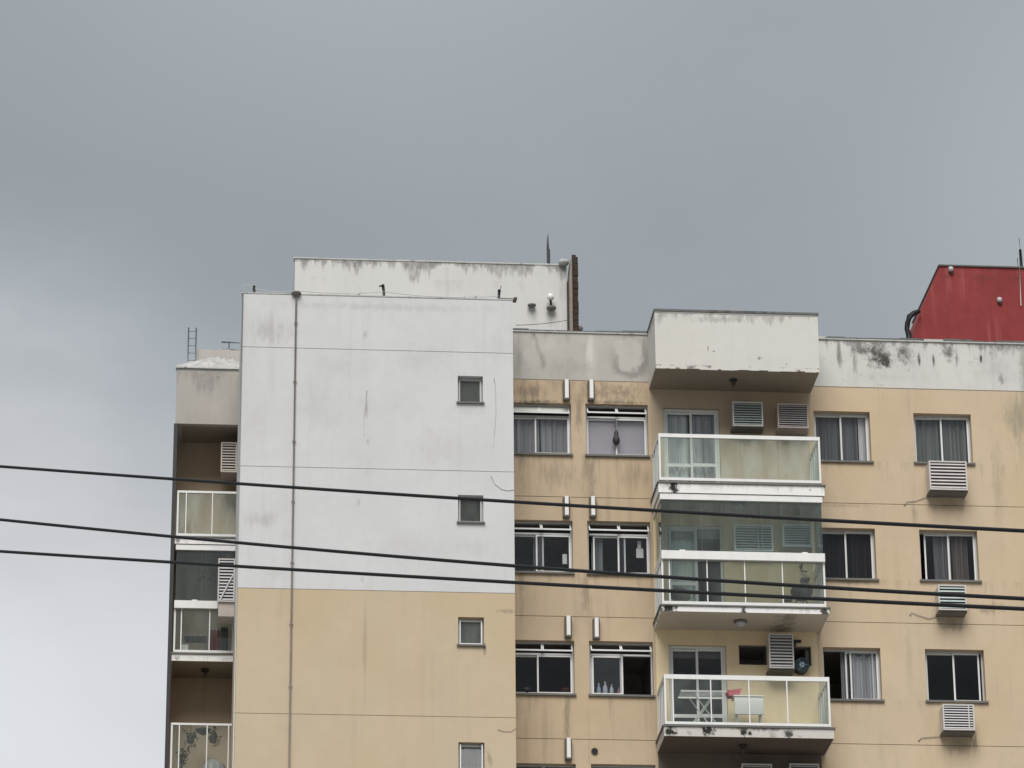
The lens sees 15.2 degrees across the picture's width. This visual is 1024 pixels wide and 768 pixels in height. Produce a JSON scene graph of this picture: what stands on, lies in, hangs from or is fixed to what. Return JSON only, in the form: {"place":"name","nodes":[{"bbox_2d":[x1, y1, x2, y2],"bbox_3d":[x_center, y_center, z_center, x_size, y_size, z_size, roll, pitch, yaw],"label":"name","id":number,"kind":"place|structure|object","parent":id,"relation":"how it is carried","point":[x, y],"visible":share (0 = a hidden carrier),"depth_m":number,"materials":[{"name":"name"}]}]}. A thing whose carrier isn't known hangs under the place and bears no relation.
{"place":"outdoors","nodes":[
{"label":"outdoors","id":0,"kind":"place"},
{"bbox_2d":[0,550,1023,610],"bbox_3d":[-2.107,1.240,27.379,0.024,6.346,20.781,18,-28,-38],"label":"overhead cable","id":1,"kind":"object","parent":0,"point":[972,606],"visible":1,"depth_m":24.43,"materials":[{"name":"black rubber"}]},
{"bbox_2d":[0,518,1023,600],"bbox_3d":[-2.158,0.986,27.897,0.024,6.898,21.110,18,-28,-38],"label":"overhead cable","id":2,"kind":"object","parent":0,"point":[982,596],"visible":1,"depth_m":24.83,"materials":[{"name":"black rubber"}]},
{"bbox_2d":[0,465,1023,532],"bbox_3d":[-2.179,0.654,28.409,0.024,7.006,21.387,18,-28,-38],"label":"overhead cable","id":3,"kind":"object","parent":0,"point":[1016,530],"visible":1,"depth_m":25.37,"materials":[{"name":"black rubber"}]},
{"bbox_2d":[0,0,1023,767],"label":"sky","id":4,"kind":"structure","parent":0,"point":[160,160],"materials":[{"name":"grey"}]},
{"bbox_2d":[670,587,690,600],"bbox_3d":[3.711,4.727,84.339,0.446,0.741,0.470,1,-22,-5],"label":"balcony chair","id":5,"kind":"object","parent":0,"point":[679,597],"visible":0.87,"depth_m":84.27,"materials":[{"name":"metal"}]},
{"bbox_2d":[784,587,812,603],"bbox_3d":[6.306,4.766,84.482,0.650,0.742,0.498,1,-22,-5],"label":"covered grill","id":6,"kind":"object","parent":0,"point":[794,591],"visible":0.61,"depth_m":84.38,"materials":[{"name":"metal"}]},
{"bbox_2d":[910,264,1023,340],"bbox_3d":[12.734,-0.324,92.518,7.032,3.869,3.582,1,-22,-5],"label":"red tank house","id":7,"kind":"structure","parent":0,"point":[961,302],"depth_m":91.09,"materials":[{"name":"paint"}]},
{"bbox_2d":[904,309,920,337],"bbox_3d":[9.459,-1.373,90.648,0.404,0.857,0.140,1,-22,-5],"label":"overflow hose","id":8,"kind":"object","parent":7,"relation":"attached to","point":[911,315],"visible":0.87,"depth_m":90.63,"materials":[{"name":"black rubber"}]},
{"bbox_2d":[948,266,953,273],"bbox_3d":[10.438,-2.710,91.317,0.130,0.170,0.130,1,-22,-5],"label":"bulkhead light","id":9,"kind":"object","parent":7,"relation":"attached to","point":[950,269],"visible":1,"depth_m":91.29,"materials":[{"name":"white glass"}]},
{"bbox_2d":[997,297,1001,304],"bbox_3d":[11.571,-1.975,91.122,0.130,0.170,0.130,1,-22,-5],"label":"bulkhead light","id":10,"kind":"object","parent":7,"relation":"attached to","point":[999,299],"visible":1,"depth_m":91.10,"materials":[{"name":"white glass"}]},
{"bbox_2d":[1017,239,1022,265],"bbox_3d":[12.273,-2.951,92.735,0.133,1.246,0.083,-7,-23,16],"label":"antenna mast","id":11,"kind":"object","parent":7,"relation":"on","point":[1020,257],"visible":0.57,"depth_m":92.75,"materials":[{"name":"metal"}]},
{"label":"ground","id":12,"kind":"structure","parent":0,"visible":0},
{"bbox_2d":[164,255,1023,767],"bbox_3d":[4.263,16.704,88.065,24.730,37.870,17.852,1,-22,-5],"label":"apartment building","id":13,"kind":"structure","parent":12,"relation":"on","point":[330,671],"depth_m":84.90,"materials":[{"name":"paint"}]},
{"bbox_2d":[176,747,191,767],"bbox_3d":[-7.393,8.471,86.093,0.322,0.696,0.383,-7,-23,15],"label":"potted plant","id":14,"kind":"object","parent":13,"relation":"on","point":[182,760],"visible":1,"depth_m":86.11,"materials":[{"name":"green plant"}]},
{"bbox_2d":[181,644,187,649],"bbox_3d":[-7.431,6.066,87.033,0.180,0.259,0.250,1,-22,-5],"label":"white crate","id":15,"kind":"object","parent":13,"relation":"on","point":[184,647],"visible":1,"depth_m":86.94,"materials":[{"name":"plastic"}]},
{"bbox_2d":[187,327,196,361],"bbox_3d":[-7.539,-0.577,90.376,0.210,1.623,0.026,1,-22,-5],"label":"roof ladder","id":16,"kind":"object","parent":13,"relation":"on","point":[195,345],"visible":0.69,"depth_m":90.50,"materials":[{"name":"metal"}]},
{"bbox_2d":[184,635,206,649],"bbox_3d":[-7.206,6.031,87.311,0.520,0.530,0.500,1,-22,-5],"label":"garden table","id":17,"kind":"object","parent":13,"relation":"on","point":[195,638],"visible":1,"depth_m":87.27,"materials":[{"name":"metal"}]},
{"bbox_2d":[195,727,210,735],"bbox_3d":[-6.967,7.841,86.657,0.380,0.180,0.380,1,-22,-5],"label":"hanging basket","id":18,"kind":"object","parent":13,"relation":"hanging from","point":[201,730],"visible":1,"depth_m":86.56,"materials":[{"name":"metal"}]},
{"bbox_2d":[198,551,211,580],"bbox_3d":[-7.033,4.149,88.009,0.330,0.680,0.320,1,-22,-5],"label":"pendant lamp","id":19,"kind":"object","parent":13,"relation":"hanging from","point":[203,576],"visible":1,"depth_m":87.96,"materials":[{"name":"metal"}]},
{"bbox_2d":[201,668,208,676],"bbox_3d":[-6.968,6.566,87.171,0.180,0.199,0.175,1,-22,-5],"label":"ceiling lamp","id":20,"kind":"object","parent":13,"relation":"attached to","point":[204,670],"visible":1,"depth_m":87.13,"materials":[{"name":"metal"}]},
{"bbox_2d":[177,356,238,367],"bbox_3d":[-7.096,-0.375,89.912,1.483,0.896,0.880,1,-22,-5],"label":"roof membrane","id":21,"kind":"object","parent":13,"relation":"on","point":[217,361],"visible":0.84,"depth_m":89.78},
{"bbox_2d":[202,759,224,767],"bbox_3d":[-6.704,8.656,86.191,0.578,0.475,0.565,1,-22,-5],"label":"white bundle","id":22,"kind":"object","parent":13,"relation":"on","point":[212,763],"visible":1,"depth_m":86.03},
{"bbox_2d":[210,629,219,649],"bbox_3d":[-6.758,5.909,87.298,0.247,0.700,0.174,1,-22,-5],"label":"red cloth","id":23,"kind":"object","parent":13,"relation":"hanging from","point":[214,639],"visible":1,"depth_m":87.33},
{"bbox_2d":[220,627,227,650],"bbox_3d":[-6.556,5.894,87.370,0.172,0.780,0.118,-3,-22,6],"label":"black cloth","id":24,"kind":"object","parent":13,"relation":"hanging from","point":[224,640],"visible":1,"depth_m":87.40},
{"bbox_2d":[217,558,234,623],"bbox_3d":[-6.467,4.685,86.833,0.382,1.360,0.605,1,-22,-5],"label":"air conditioner","id":25,"kind":"object","parent":13,"relation":"attached to","point":[226,588],"visible":0.95,"depth_m":86.57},
{"bbox_2d":[221,442,236,480],"bbox_3d":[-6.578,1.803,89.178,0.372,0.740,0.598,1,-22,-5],"label":"air conditioner","id":26,"kind":"object","parent":13,"relation":"attached to","point":[228,461],"visible":1,"depth_m":88.94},
{"bbox_2d":[221,341,239,349],"bbox_3d":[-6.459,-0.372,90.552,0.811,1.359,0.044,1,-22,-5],"label":"pipe rail","id":27,"kind":"object","parent":13,"relation":"on","point":[228,342],"visible":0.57,"depth_m":90.75,"materials":[{"name":"metal"}]},
{"bbox_2d":[379,284,384,295],"bbox_3d":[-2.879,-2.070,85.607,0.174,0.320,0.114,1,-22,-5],"label":"stub post","id":28,"kind":"object","parent":13,"relation":"on","point":[383,289],"visible":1,"depth_m":85.60,"materials":[{"name":"metal"}]},
{"bbox_2d":[241,284,497,297],"bbox_3d":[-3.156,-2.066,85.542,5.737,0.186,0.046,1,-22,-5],"label":"rooftop wire","id":29,"kind":"object","parent":28,"relation":"attached to","point":[368,292],"visible":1,"depth_m":85.54,"materials":[{"name":"grey metal"}]},
{"bbox_2d":[456,378,483,403],"bbox_3d":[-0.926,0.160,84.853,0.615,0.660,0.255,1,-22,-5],"label":"window","id":30,"kind":"structure","parent":13,"relation":"in","point":[469,390],"depth_m":84.91,"materials":[{"name":"grey metal"}]},
{"bbox_2d":[457,497,484,523],"bbox_3d":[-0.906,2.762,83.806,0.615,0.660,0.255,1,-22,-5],"label":"window","id":31,"kind":"structure","parent":13,"relation":"in","point":[469,512],"depth_m":83.86,"materials":[{"name":"grey metal"}]},
{"bbox_2d":[458,744,483,767],"bbox_3d":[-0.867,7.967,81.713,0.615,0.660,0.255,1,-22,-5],"label":"window","id":32,"kind":"structure","parent":13,"relation":"in","point":[469,755],"depth_m":81.76,"materials":[{"name":"grey metal"}]},
{"bbox_2d":[457,619,485,646],"bbox_3d":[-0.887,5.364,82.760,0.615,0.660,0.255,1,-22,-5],"label":"window","id":33,"kind":"structure","parent":13,"relation":"in","point":[470,631],"depth_m":82.80,"materials":[{"name":"grey metal"}]},
{"bbox_2d":[493,380,495,443],"bbox_3d":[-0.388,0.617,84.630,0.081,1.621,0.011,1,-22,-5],"label":"loose wire","id":34,"kind":"object","parent":13,"relation":"hanging from","point":[495,416],"visible":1,"depth_m":84.73,"materials":[{"name":"grey metal"}]},
{"bbox_2d":[497,297,516,302],"bbox_3d":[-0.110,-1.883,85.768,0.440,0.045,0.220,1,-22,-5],"label":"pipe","id":35,"kind":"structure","parent":13,"relation":"on","point":[514,299],"depth_m":85.69,"materials":[{"name":"metal"}]},
{"bbox_2d":[517,687,534,692],"bbox_3d":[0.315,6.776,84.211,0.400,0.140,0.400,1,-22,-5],"label":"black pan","id":36,"kind":"object","parent":13,"relation":"on","point":[526,689],"visible":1,"depth_m":84.06,"materials":[{"name":"metal"}]},
{"bbox_2d":[514,419,538,452],"bbox_3d":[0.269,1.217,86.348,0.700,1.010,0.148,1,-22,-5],"label":"curtain","id":37,"kind":"object","parent":13,"relation":"hanging from","point":[524,435],"visible":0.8,"depth_m":86.38,"materials":[{"name":"fabric"}]},
{"bbox_2d":[528,303,535,307],"bbox_3d":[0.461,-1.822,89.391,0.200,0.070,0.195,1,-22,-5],"label":"disc fixture","id":38,"kind":"object","parent":13,"relation":"attached to","point":[531,305],"visible":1,"depth_m":89.33,"materials":[{"name":"metal"}]},
{"bbox_2d":[533,537,541,570],"bbox_3d":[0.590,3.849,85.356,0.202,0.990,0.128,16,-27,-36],"label":"curtain","id":39,"kind":"object","parent":13,"relation":"hanging from","point":[539,546],"visible":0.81,"depth_m":85.40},
{"bbox_2d":[513,404,572,455],"bbox_3d":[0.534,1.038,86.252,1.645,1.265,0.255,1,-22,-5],"label":"window","id":40,"kind":"structure","parent":13,"relation":"in","point":[517,408],"depth_m":86.42,"materials":[{"name":"grey metal"}]},
{"bbox_2d":[514,521,574,574],"bbox_3d":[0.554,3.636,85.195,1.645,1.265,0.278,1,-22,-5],"label":"window","id":41,"kind":"structure","parent":13,"relation":"in","point":[516,534],"depth_m":85.35,"materials":[{"name":"grey metal"}]},
{"bbox_2d":[515,642,575,695],"bbox_3d":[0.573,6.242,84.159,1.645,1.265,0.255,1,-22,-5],"label":"window","id":42,"kind":"structure","parent":13,"relation":"in","point":[535,655],"depth_m":84.27,"materials":[{"name":"grey metal"}]},
{"bbox_2d":[516,765,574,767],"bbox_3d":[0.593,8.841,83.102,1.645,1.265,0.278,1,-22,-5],"label":"window","id":43,"kind":"structure","parent":13,"relation":"in","point":[530,766],"depth_m":83.41,"materials":[{"name":"grey metal"}]},
{"bbox_2d":[547,237,549,263],"bbox_3d":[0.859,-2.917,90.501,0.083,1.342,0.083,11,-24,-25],"label":"lightning rod","id":44,"kind":"object","parent":13,"relation":"on","point":[548,255],"visible":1,"depth_m":90.53,"materials":[{"name":"metal"}]},
{"bbox_2d":[547,293,555,310],"bbox_3d":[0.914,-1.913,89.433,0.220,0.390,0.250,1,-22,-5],"label":"wall light","id":45,"kind":"object","parent":13,"relation":"attached to","point":[550,297],"visible":1,"depth_m":89.36,"materials":[{"name":"glass"}]},
{"bbox_2d":[541,419,566,452],"bbox_3d":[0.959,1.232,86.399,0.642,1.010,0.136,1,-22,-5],"label":"curtain","id":46,"kind":"object","parent":13,"relation":"hanging from","point":[553,436],"visible":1,"depth_m":86.43,"materials":[{"name":"fabric"}]},
{"bbox_2d":[562,554,566,564],"bbox_3d":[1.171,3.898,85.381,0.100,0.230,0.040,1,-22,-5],"label":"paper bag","id":47,"kind":"object","parent":13,"relation":"hanging from","point":[564,559],"visible":1,"depth_m":85.36,"materials":[{"name":"white paper"}]},
{"bbox_2d":[560,688,570,691],"bbox_3d":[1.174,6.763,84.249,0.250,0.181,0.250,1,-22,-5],"label":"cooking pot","id":48,"kind":"object","parent":13,"relation":"on","point":[565,690],"visible":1,"depth_m":84.16,"materials":[{"name":"metal"}]},
{"bbox_2d":[562,379,569,401],"bbox_3d":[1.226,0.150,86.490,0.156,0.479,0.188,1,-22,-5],"label":"heater flue","id":49,"kind":"object","parent":13,"relation":"attached to","point":[566,389],"visible":1,"depth_m":86.42,"materials":[{"name":"white metal"}]},
{"bbox_2d":[562,496,569,518],"bbox_3d":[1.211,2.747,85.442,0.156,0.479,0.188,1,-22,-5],"label":"heater flue","id":50,"kind":"object","parent":13,"relation":"attached to","point":[566,510],"visible":0.91,"depth_m":85.38,"materials":[{"name":"white metal"}]},
{"bbox_2d":[564,615,571,638],"bbox_3d":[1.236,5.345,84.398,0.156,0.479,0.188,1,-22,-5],"label":"heater flue","id":51,"kind":"object","parent":13,"relation":"attached to","point":[568,626],"visible":1,"depth_m":84.34,"materials":[{"name":"white metal"}]},
{"bbox_2d":[564,738,571,760],"bbox_3d":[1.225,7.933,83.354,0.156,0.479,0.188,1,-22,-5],"label":"heater flue","id":52,"kind":"object","parent":13,"relation":"attached to","point":[568,748],"visible":1,"depth_m":83.29,"materials":[{"name":"white plastic"}]},
{"bbox_2d":[587,379,594,401],"bbox_3d":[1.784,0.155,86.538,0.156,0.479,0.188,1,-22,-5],"label":"heater flue","id":53,"kind":"object","parent":13,"relation":"attached to","point":[590,390],"visible":1,"depth_m":86.49,"materials":[{"name":"white plastic"}]},
{"bbox_2d":[589,496,595,518],"bbox_3d":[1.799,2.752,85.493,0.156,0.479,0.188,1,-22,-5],"label":"heater flue","id":54,"kind":"object","parent":13,"relation":"attached to","point":[592,512],"visible":0.87,"depth_m":85.43,"materials":[{"name":"white plastic"}]},
{"bbox_2d":[591,748,597,754],"bbox_3d":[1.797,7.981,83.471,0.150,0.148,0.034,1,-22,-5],"label":"flue hole","id":55,"kind":"object","parent":13,"relation":"attached to","point":[594,751],"visible":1,"depth_m":83.45,"materials":[{"name":"metal"}]},
{"bbox_2d":[592,617,599,639],"bbox_3d":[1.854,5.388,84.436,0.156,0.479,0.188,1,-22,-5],"label":"heater flue","id":56,"kind":"object","parent":13,"relation":"attached to","point":[595,628],"visible":1,"depth_m":84.38,"materials":[{"name":"white plastic"}]},
{"bbox_2d":[591,539,602,570],"bbox_3d":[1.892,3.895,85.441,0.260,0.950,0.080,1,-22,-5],"label":"curtain","id":57,"kind":"object","parent":13,"relation":"hanging from","point":[598,554],"visible":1,"depth_m":85.49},
{"bbox_2d":[597,683,600,692],"bbox_3d":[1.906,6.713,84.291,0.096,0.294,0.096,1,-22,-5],"label":"bottle","id":58,"kind":"object","parent":13,"relation":"on","point":[598,689],"visible":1,"depth_m":84.26,"materials":[{"name":"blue plastic"}]},
{"bbox_2d":[603,682,607,692],"bbox_3d":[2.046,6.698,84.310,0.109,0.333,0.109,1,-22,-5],"label":"bottle","id":59,"kind":"object","parent":13,"relation":"on","point":[605,689],"visible":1,"depth_m":84.27,"materials":[{"name":"plastic"}]},
{"bbox_2d":[588,421,644,454],"bbox_3d":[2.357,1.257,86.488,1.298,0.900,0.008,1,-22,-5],"label":"roller blind","id":60,"kind":"object","parent":13,"relation":"attached to","point":[601,435],"visible":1,"depth_m":86.51,"materials":[{"name":"fabric"}]},
{"bbox_2d":[613,419,619,444],"bbox_3d":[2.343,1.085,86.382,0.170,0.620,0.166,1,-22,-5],"label":"hanging ornament","id":61,"kind":"object","parent":13,"relation":"hanging from","point":[616,440],"visible":1,"depth_m":86.27,"materials":[{"name":"metal"}]},
{"bbox_2d":[585,406,649,457],"bbox_3d":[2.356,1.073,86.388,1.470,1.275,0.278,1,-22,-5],"label":"window","id":62,"kind":"structure","parent":13,"relation":"in","point":[588,418],"depth_m":86.50,"materials":[{"name":"grey metal"}]},
{"bbox_2d":[587,523,649,575],"bbox_3d":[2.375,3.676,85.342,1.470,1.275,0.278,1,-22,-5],"label":"window","id":63,"kind":"structure","parent":13,"relation":"in","point":[616,536],"depth_m":85.49,"materials":[{"name":"grey metal"}]},
{"bbox_2d":[588,643,655,697],"bbox_3d":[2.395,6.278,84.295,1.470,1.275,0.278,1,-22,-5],"label":"window","id":64,"kind":"structure","parent":13,"relation":"in","point":[611,656],"depth_m":84.35,"materials":[{"name":"grey metal"}]},
{"bbox_2d":[591,766,654,767],"bbox_3d":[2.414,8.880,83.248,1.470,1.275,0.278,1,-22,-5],"label":"window","id":65,"kind":"structure","parent":13,"relation":"in","point":[591,766],"depth_m":83.53,"materials":[{"name":"grey metal"}]},
{"bbox_2d":[636,541,642,557],"bbox_3d":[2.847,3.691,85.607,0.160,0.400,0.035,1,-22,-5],"label":"notice sheet","id":66,"kind":"object","parent":13,"relation":"attached to","point":[639,552],"visible":1,"depth_m":85.58,"materials":[{"name":"white paper"}]},
{"bbox_2d":[667,415,688,481],"bbox_3d":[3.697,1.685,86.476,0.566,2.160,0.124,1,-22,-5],"label":"curtain","id":67,"kind":"object","parent":13,"relation":"hanging from","point":[677,447],"visible":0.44,"depth_m":86.59,"materials":[{"name":"fabric"}]},
{"bbox_2d":[671,539,693,600],"bbox_3d":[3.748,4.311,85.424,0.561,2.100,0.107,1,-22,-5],"label":"curtain","id":68,"kind":"object","parent":13,"relation":"hanging from","point":[682,568],"visible":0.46,"depth_m":85.54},
{"bbox_2d":[663,409,719,481],"bbox_3d":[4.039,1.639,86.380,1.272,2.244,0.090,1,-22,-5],"label":"balcony door","id":69,"kind":"structure","parent":13,"relation":"in","point":[666,412],"depth_m":86.48,"materials":[{"name":"white metal"}]},
{"bbox_2d":[666,526,723,601],"bbox_3d":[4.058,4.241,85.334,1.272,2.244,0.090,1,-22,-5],"label":"balcony door","id":70,"kind":"structure","parent":13,"relation":"in","point":[669,529],"depth_m":85.51,"materials":[{"name":"white metal"}]},
{"bbox_2d":[668,646,727,721],"bbox_3d":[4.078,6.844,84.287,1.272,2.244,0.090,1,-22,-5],"label":"balcony door","id":71,"kind":"structure","parent":13,"relation":"in","point":[671,649],"depth_m":84.44,"materials":[{"name":"white metal"}]},
{"bbox_2d":[678,690,726,721],"bbox_3d":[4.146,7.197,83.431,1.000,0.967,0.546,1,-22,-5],"label":"drying rack","id":72,"kind":"object","parent":13,"relation":"on","point":[696,697],"visible":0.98,"depth_m":83.58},
{"bbox_2d":[692,415,714,481],"bbox_3d":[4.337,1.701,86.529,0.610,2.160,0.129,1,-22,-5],"label":"curtain","id":73,"kind":"object","parent":13,"relation":"hanging from","point":[704,450],"visible":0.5,"depth_m":86.64,"materials":[{"name":"fabric"}]},
{"bbox_2d":[729,378,736,386],"bbox_3d":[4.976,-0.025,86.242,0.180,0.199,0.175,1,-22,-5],"label":"ceiling lamp","id":74,"kind":"object","parent":13,"relation":"attached to","point":[733,381],"visible":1,"depth_m":86.20,"materials":[{"name":"metal"}]},
{"bbox_2d":[731,502,744,508],"bbox_3d":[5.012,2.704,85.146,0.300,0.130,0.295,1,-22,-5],"label":"ceiling lamp","id":75,"kind":"object","parent":13,"relation":"attached to","point":[737,505],"visible":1,"depth_m":85.08,"materials":[{"name":"glass"}]},
{"bbox_2d":[734,619,746,626],"bbox_3d":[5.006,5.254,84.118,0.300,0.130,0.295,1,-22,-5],"label":"ceiling lamp","id":76,"kind":"object","parent":13,"relation":"attached to","point":[740,622],"visible":1,"depth_m":84.04,"materials":[{"name":"glass"}]},
{"bbox_2d":[739,744,746,753],"bbox_3d":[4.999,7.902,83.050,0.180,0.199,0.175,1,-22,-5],"label":"ceiling lamp","id":77,"kind":"object","parent":13,"relation":"attached to","point":[742,746],"visible":1,"depth_m":83.01,"materials":[{"name":"metal"}]},
{"bbox_2d":[730,401,763,433],"bbox_3d":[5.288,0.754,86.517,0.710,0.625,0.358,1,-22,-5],"label":"air conditioner","id":78,"kind":"object","parent":13,"relation":"attached to","point":[746,417],"visible":1,"depth_m":86.38,"materials":[{"name":"metal"}]},
{"bbox_2d":[731,695,763,722],"bbox_3d":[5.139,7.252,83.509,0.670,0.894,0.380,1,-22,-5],"label":"cabinet","id":79,"kind":"object","parent":13,"relation":"on","point":[741,706],"visible":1,"depth_m":83.44,"materials":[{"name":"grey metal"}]},
{"bbox_2d":[725,688,741,698],"bbox_3d":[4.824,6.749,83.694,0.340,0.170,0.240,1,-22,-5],"label":"red basin","id":80,"kind":"object","parent":79,"relation":"on","point":[729,694],"visible":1,"depth_m":83.59,"materials":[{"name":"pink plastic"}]},
{"bbox_2d":[733,524,772,551],"bbox_3d":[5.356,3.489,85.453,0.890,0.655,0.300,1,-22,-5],"label":"air conditioner","id":81,"kind":"object","parent":13,"relation":"attached to","point":[751,537],"visible":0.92,"depth_m":85.35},
{"bbox_2d":[740,763,771,767],"bbox_3d":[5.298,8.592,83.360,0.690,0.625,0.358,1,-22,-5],"label":"air conditioner","id":82,"kind":"object","parent":13,"relation":"attached to","point":[746,765],"visible":1,"depth_m":83.31,"materials":[{"name":"metal"}]},
{"bbox_2d":[766,633,794,675],"bbox_3d":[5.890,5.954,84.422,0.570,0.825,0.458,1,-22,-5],"label":"air conditioner","id":83,"kind":"object","parent":13,"relation":"attached to","point":[780,653],"visible":1,"depth_m":84.25,"materials":[{"name":"metal"}]},
{"bbox_2d":[775,403,808,435],"bbox_3d":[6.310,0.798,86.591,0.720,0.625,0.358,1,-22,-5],"label":"air conditioner","id":84,"kind":"object","parent":13,"relation":"attached to","point":[792,419],"visible":1,"depth_m":86.45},
{"bbox_2d":[781,524,811,552],"bbox_3d":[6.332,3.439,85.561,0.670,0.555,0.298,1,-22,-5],"label":"air conditioner","id":85,"kind":"object","parent":13,"relation":"attached to","point":[793,536],"visible":0.98,"depth_m":85.45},
{"bbox_2d":[793,640,800,646],"bbox_3d":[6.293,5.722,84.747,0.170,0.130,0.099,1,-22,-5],"label":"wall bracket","id":86,"kind":"object","parent":13,"relation":"attached to","point":[796,641],"depth_m":84.73,"materials":[{"name":"metal"}]},
{"bbox_2d":[794,657,809,674],"bbox_3d":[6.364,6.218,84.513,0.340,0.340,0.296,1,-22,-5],"label":"fan","id":87,"kind":"object","parent":13,"relation":"attached to","point":[801,665],"visible":1,"depth_m":84.39},
{"bbox_2d":[788,763,818,767],"bbox_3d":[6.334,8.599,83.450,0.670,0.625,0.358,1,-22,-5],"label":"air conditioner","id":88,"kind":"object","parent":13,"relation":"attached to","point":[797,765],"visible":1,"depth_m":83.40,"materials":[{"name":"metal"}]},
{"bbox_2d":[800,577,809,581],"bbox_3d":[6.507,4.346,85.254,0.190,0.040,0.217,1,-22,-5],"label":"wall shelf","id":89,"kind":"object","parent":13,"relation":"attached to","point":[804,579],"depth_m":85.18,"materials":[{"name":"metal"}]},
{"bbox_2d":[815,417,857,459],"bbox_3d":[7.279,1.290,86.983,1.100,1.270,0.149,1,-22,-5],"label":"curtain","id":90,"kind":"object","parent":13,"relation":"hanging from","point":[828,431],"visible":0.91,"depth_m":87.02,"materials":[{"name":"fabric"}]},
{"bbox_2d":[813,413,873,463],"bbox_3d":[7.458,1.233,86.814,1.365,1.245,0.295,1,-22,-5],"label":"window","id":91,"kind":"structure","parent":13,"relation":"in","point":[818,415],"depth_m":86.99,"materials":[{"name":"grey metal"}]},
{"bbox_2d":[840,652,848,698],"bbox_3d":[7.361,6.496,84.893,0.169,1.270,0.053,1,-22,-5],"label":"curtain","id":92,"kind":"object","parent":13,"relation":"hanging from","point":[842,662],"visible":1,"depth_m":84.91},
{"bbox_2d":[822,534,871,577],"bbox_3d":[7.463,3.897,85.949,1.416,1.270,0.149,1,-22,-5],"label":"curtain","id":93,"kind":"object","parent":13,"relation":"hanging from","point":[859,565],"visible":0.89,"depth_m":85.97,"materials":[{"name":"fabric"}]},
{"bbox_2d":[819,530,878,580],"bbox_3d":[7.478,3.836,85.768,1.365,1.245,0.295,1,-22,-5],"label":"window","id":94,"kind":"structure","parent":13,"relation":"in","point":[844,532],"depth_m":85.90,"materials":[{"name":"grey metal"}]},
{"bbox_2d":[823,649,884,701],"bbox_3d":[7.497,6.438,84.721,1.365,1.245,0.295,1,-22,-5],"label":"window","id":95,"kind":"structure","parent":13,"relation":"in","point":[876,652],"depth_m":84.85,"materials":[{"name":"grey metal"}]},
{"bbox_2d":[857,418,866,460],"bbox_3d":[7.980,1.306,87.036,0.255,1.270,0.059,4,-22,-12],"label":"curtain","id":96,"kind":"object","parent":13,"relation":"hanging from","point":[862,440],"visible":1,"depth_m":87.05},
{"bbox_2d":[851,655,876,698],"bbox_3d":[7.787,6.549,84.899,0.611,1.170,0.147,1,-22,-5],"label":"curtain","id":97,"kind":"object","parent":13,"relation":"hanging from","point":[862,686],"visible":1,"depth_m":84.92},
{"bbox_2d":[933,536,948,579],"bbox_3d":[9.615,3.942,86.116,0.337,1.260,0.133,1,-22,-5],"label":"curtain","id":98,"kind":"object","parent":13,"relation":"hanging from","point":[940,554],"visible":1,"depth_m":86.14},
{"bbox_2d":[915,420,967,462],"bbox_3d":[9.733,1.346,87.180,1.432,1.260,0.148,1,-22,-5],"label":"curtain","id":99,"kind":"object","parent":13,"relation":"hanging from","point":[928,441],"visible":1,"depth_m":87.21,"materials":[{"name":"fabric"}]},
{"bbox_2d":[913,416,975,464],"bbox_3d":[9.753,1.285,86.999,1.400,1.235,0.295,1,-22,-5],"label":"window","id":100,"kind":"structure","parent":13,"relation":"in","point":[940,418],"depth_m":87.18,"materials":[{"name":"grey metal"}]},
{"bbox_2d":[926,460,967,497],"bbox_3d":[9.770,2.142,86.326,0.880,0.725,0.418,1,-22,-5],"label":"air conditioner","id":101,"kind":"object","parent":13,"relation":"attached to","point":[946,479],"visible":1,"depth_m":86.17,"materials":[{"name":"metal"}]},
{"bbox_2d":[919,532,981,582],"bbox_3d":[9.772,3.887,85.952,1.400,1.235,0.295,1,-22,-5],"label":"window","id":102,"kind":"structure","parent":13,"relation":"in","point":[937,534],"depth_m":86.08,"materials":[{"name":"grey metal"}]},
{"bbox_2d":[935,584,966,616],"bbox_3d":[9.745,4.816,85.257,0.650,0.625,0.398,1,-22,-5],"label":"air conditioner","id":103,"kind":"object","parent":13,"relation":"attached to","point":[949,612],"visible":0.82,"depth_m":85.11,"materials":[{"name":"metal"}]},
{"bbox_2d":[939,704,974,736],"bbox_3d":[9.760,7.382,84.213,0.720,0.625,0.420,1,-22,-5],"label":"air conditioner","id":104,"kind":"object","parent":13,"relation":"attached to","point":[957,720],"visible":1,"depth_m":84.06,"materials":[{"name":"metal"}]},
{"bbox_2d":[925,651,988,703],"bbox_3d":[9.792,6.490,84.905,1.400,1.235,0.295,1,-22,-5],"label":"window","id":105,"kind":"structure","parent":13,"relation":"in","point":[936,653],"depth_m":85.02,"materials":[{"name":"grey metal"}]},
{"bbox_2d":[951,536,968,579],"bbox_3d":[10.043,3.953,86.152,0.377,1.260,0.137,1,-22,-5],"label":"curtain","id":106,"kind":"object","parent":13,"relation":"hanging from","point":[959,554],"visible":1,"depth_m":86.18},
{"bbox_3d":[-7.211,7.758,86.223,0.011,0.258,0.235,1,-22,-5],"label":"pot hook","id":107,"kind":"object","parent":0,"visible":0},
{"bbox_2d":[183,730,198,751],"bbox_3d":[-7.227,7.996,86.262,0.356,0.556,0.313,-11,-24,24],"label":"potted plant","id":108,"kind":"object","parent":107,"relation":"hanging from","point":[190,738],"visible":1,"depth_m":86.21,"materials":[{"name":"green plant"}]},
{"bbox_3d":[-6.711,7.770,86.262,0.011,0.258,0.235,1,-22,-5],"label":"pot hook","id":109,"kind":"object","parent":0,"visible":0},
{"bbox_2d":[208,726,221,745],"bbox_3d":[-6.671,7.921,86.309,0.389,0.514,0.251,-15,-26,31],"label":"potted plant","id":110,"kind":"object","parent":109,"relation":"hanging from","point":[213,738],"visible":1,"depth_m":86.25,"materials":[{"name":"green plant"}]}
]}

